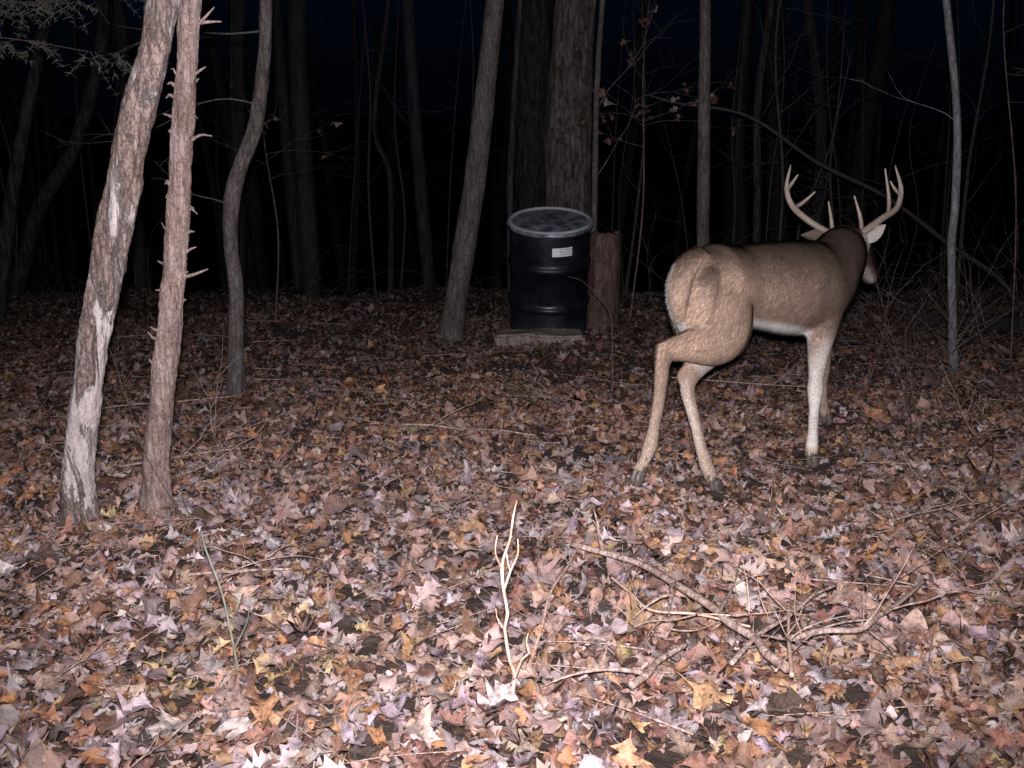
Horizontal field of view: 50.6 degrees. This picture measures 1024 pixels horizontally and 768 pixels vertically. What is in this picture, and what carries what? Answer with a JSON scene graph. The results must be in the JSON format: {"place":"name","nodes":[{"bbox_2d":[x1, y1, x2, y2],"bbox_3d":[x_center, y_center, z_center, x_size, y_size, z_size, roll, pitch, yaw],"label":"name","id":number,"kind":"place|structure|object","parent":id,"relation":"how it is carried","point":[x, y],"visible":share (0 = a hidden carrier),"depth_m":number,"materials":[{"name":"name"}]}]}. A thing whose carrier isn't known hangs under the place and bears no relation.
{"place":"outdoors","nodes":[
{"label":"outdoors","id":0,"kind":"place"},
{"bbox_2d":[108,330,268,528],"bbox_3d":[-1.036,0.158,3.457,0.545,0.673,0.185,0,16,0],"label":"bare shrub","id":1,"kind":"object","parent":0,"point":[185,441],"visible":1,"depth_m":3.47,"materials":[{"name":"brown wood"}]},
{"bbox_2d":[0,118,1023,767],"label":"ground","id":2,"kind":"structure","parent":0,"point":[656,234],"depth_m":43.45,"materials":[{"name":"brown plant"}]},
{"bbox_2d":[0,0,55,319],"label":"hardwood tree","id":3,"kind":"object","parent":2,"relation":"on","point":[11,198],"visible":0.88,"depth_m":8.80,"materials":[{"name":"brown plant"}]},
{"bbox_2d":[8,0,109,300],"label":"curved tree","id":4,"kind":"object","parent":2,"relation":"on","point":[46,193],"visible":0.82,"depth_m":10.75,"materials":[{"name":"brown plant"}]},
{"bbox_2d":[0,0,145,96],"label":"cedar evergreen","id":5,"kind":"object","parent":2,"relation":"on","point":[45,5],"visible":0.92,"depth_m":4.50,"materials":[{"name":"green plant"}]},
{"bbox_2d":[49,324,118,424],"bbox_3d":[-1.928,-0.167,4.988,0.440,0.782,0.217,14,21,40],"label":"bare shrub","id":6,"kind":"object","parent":2,"relation":"on","point":[116,375],"visible":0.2,"depth_m":5.06,"materials":[{"name":"brown plant"}]},
{"bbox_2d":[78,284,142,379],"bbox_3d":[-2.278,-0.297,6.194,0.334,0.568,0.299,0,16,0],"label":"bare shrub","id":7,"kind":"object","parent":2,"relation":"on","point":[108,347],"visible":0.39,"depth_m":6.19,"materials":[{"name":"brown plant"}]},
{"bbox_2d":[55,0,180,536],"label":"bare wood tree","id":8,"kind":"object","parent":2,"relation":"on","point":[116,215],"visible":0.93,"depth_m":3.30,"materials":[{"name":"grey wood"}]},
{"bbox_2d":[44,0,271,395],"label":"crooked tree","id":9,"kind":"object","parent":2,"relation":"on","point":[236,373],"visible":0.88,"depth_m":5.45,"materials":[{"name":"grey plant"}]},
{"bbox_2d":[138,0,221,519],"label":"cedar tree","id":10,"kind":"object","parent":2,"relation":"on","point":[154,494],"visible":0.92,"depth_m":3.43,"materials":[{"name":"brown plant"}]},
{"bbox_2d":[201,530,248,677],"bbox_3d":[-0.659,0.519,2.473,0.160,0.351,0.033,12,20,36],"label":"green stem sapling","id":11,"kind":"object","parent":2,"relation":"on","point":[231,635],"visible":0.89,"depth_m":2.45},
{"bbox_2d":[203,81,367,321],"bbox_3d":[-1.768,-1.535,8.449,1.287,2.179,1.170,-6,17,-19],"label":"oak sapling","id":12,"kind":"object","parent":2,"relation":"on","point":[336,123],"visible":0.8,"depth_m":8.36,"materials":[{"name":"brown plant"}]},
{"bbox_2d":[372,0,393,290],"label":"crooked sapling","id":13,"kind":"object","parent":2,"relation":"on","point":[390,276],"visible":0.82,"depth_m":11.75,"materials":[{"name":"brown plant"}]},
{"bbox_2d":[434,0,503,341],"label":"leaning tree","id":14,"kind":"object","parent":2,"relation":"on","point":[452,321],"visible":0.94,"depth_m":7.59,"materials":[{"name":"grey plant"}]},
{"bbox_2d":[0,293,1023,767],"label":"scattered twigs","id":15,"kind":"object","parent":2,"relation":"on","point":[930,509],"visible":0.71,"depth_m":3.40,"materials":[{"name":"brown wood"}]},
{"bbox_2d":[0,0,1023,298],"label":"distant trees","id":16,"kind":"object","parent":2,"relation":"on","point":[300,190],"visible":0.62,"depth_m":18.09,"materials":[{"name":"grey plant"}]},
{"bbox_2d":[0,0,1023,304],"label":"distant saplings","id":17,"kind":"object","parent":2,"relation":"on","point":[832,150],"visible":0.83,"depth_m":11.47,"materials":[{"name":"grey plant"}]},
{"bbox_2d":[0,160,1023,407],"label":"underbrush","id":18,"kind":"object","parent":2,"relation":"on","point":[940,284],"visible":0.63,"depth_m":7.06,"materials":[{"name":"brown plant"}]},
{"bbox_2d":[494,500,530,702],"bbox_3d":[0.002,0.487,2.268,0.075,0.523,0.064,0,16,0],"label":"twig sapling","id":19,"kind":"object","parent":2,"relation":"on","point":[504,627],"visible":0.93,"depth_m":2.26,"materials":[{"name":"beige plant"}]},
{"bbox_2d":[506,0,522,318],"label":"slender tree","id":20,"kind":"object","parent":2,"relation":"on","point":[512,132],"visible":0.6,"depth_m":8.75,"materials":[{"name":"brown plant"}]},
{"bbox_2d":[513,0,550,212],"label":"oak tree","id":21,"kind":"object","parent":2,"relation":"on","point":[529,173],"visible":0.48,"depth_m":11.94,"materials":[{"name":"brown plant"}]},
{"bbox_2d":[495,328,584,348],"bbox_3d":[0.189,-0.299,7.532,0.623,0.153,0.218,1,17,-2],"label":"wooden block","id":22,"kind":"object","parent":2,"relation":"on","point":[507,337],"depth_m":7.44,"materials":[{"name":"brown wood"}]},
{"bbox_2d":[507,207,593,335],"bbox_3d":[0.268,-0.766,7.801,0.612,0.880,0.612,0,27,0],"label":"steel barrel","id":23,"kind":"object","parent":22,"relation":"on","point":[549,250],"visible":0.97,"depth_m":7.58,"materials":[{"name":"black paint"}]},
{"bbox_2d":[544,0,596,253],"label":"oak tree","id":24,"kind":"object","parent":2,"relation":"on","point":[567,156],"visible":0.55,"depth_m":8.97,"materials":[{"name":"brown plant"}]},
{"bbox_2d":[567,276,612,395],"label":"bent twig","id":25,"kind":"object","parent":2,"relation":"on","point":[611,337],"visible":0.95,"depth_m":5.93,"materials":[{"name":"brown plant"}]},
{"bbox_2d":[587,230,620,329],"bbox_3d":[0.692,-0.764,8.357,0.336,0.836,0.339,0,16,0],"label":"tree stump","id":26,"kind":"object","parent":2,"relation":"on","point":[604,282],"visible":0.77,"depth_m":8.24,"materials":[{"name":"brown wood"}]},
{"bbox_2d":[591,0,692,232],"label":"sapling tree","id":27,"kind":"object","parent":2,"relation":"on","point":[595,174],"visible":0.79,"depth_m":8.03,"materials":[{"name":"grey plant"}]},
{"bbox_2d":[524,508,814,677],"bbox_3d":[0.363,0.482,2.721,0.674,0.223,0.963,0,16,0],"label":"fallen branch","id":28,"kind":"object","parent":2,"relation":"on","point":[770,656],"depth_m":2.66,"materials":[{"name":"wood"}]},
{"bbox_2d":[578,0,765,319],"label":"oak sapling","id":29,"kind":"object","parent":2,"relation":"on","point":[714,100],"visible":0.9,"depth_m":8.31,"materials":[{"name":"brown plant"}]},
{"bbox_2d":[541,553,850,689],"bbox_3d":[0.562,0.516,2.470,0.548,0.257,0.923,12,20,37],"label":"fallen branch","id":30,"kind":"object","parent":2,"relation":"on","point":[646,674],"visible":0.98,"depth_m":2.41,"materials":[{"name":"wood"}]},
{"bbox_2d":[696,0,710,246],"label":"straight tree","id":31,"kind":"object","parent":2,"relation":"on","point":[703,169],"visible":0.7,"depth_m":7.52,"materials":[{"name":"grey plant"}]},
{"bbox_2d":[752,0,774,242],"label":"slender tree","id":32,"kind":"object","parent":2,"relation":"on","point":[757,215],"visible":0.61,"depth_m":9.73,"materials":[{"name":"brown plant"}]},
{"bbox_2d":[630,165,903,492],"bbox_3d":[1.123,-0.251,4.497,0.528,1.189,2.034,10,19,32],"label":"white tailed deer","id":33,"kind":"object","parent":2,"relation":"on","point":[722,300],"visible":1,"depth_m":4.14},
{"bbox_2d":[647,8,1023,311],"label":"arching branch","id":34,"kind":"object","parent":2,"relation":"on","point":[893,201],"visible":0.94,"depth_m":8.86,"materials":[{"name":"brown wood"}]},
{"bbox_2d":[770,542,1019,671],"bbox_3d":[0.810,0.486,2.514,0.745,0.237,0.339,-7,17,-23],"label":"fallen branch","id":35,"kind":"object","parent":2,"relation":"on","point":[867,624],"visible":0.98,"depth_m":2.54,"materials":[{"name":"wood"}]},
{"bbox_2d":[864,248,935,437],"bbox_3d":[1.674,-0.193,4.764,0.326,0.874,0.409,6,17,19],"label":"bare shrub","id":36,"kind":"object","parent":2,"relation":"on","point":[900,368],"visible":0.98,"depth_m":4.74,"materials":[{"name":"brown plant"}]},
{"bbox_2d":[847,0,960,381],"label":"slender tree","id":37,"kind":"object","parent":2,"relation":"on","point":[952,231],"visible":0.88,"depth_m":5.82,"materials":[{"name":"grey plant"}]},
{"bbox_2d":[920,267,985,409],"bbox_3d":[2.191,-0.253,5.433,0.342,0.740,0.220,4,16,12],"label":"bare shrub","id":38,"kind":"object","parent":2,"relation":"on","point":[953,359],"visible":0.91,"depth_m":5.39,"materials":[{"name":"brown plant"}]},
{"bbox_2d":[903,313,1023,333],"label":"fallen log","id":39,"kind":"object","parent":2,"relation":"on","point":[1004,321],"visible":0.69,"depth_m":8.17,"materials":[{"name":"brown wood"}]},
{"bbox_2d":[925,219,1023,419],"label":"bare shrub","id":40,"kind":"object","parent":2,"relation":"on","point":[958,341],"visible":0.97,"depth_m":5.09,"materials":[{"name":"brown plant"}]},
{"bbox_2d":[1002,0,1023,366],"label":"oak sapling","id":41,"kind":"object","parent":2,"relation":"on","point":[1008,102],"visible":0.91,"depth_m":6.35,"materials":[{"name":"brown plant"}]},
{"bbox_2d":[0,0,1023,117],"label":"sky","id":42,"kind":"structure","parent":0,"point":[918,40],"materials":[{"name":"black"}]}
]}

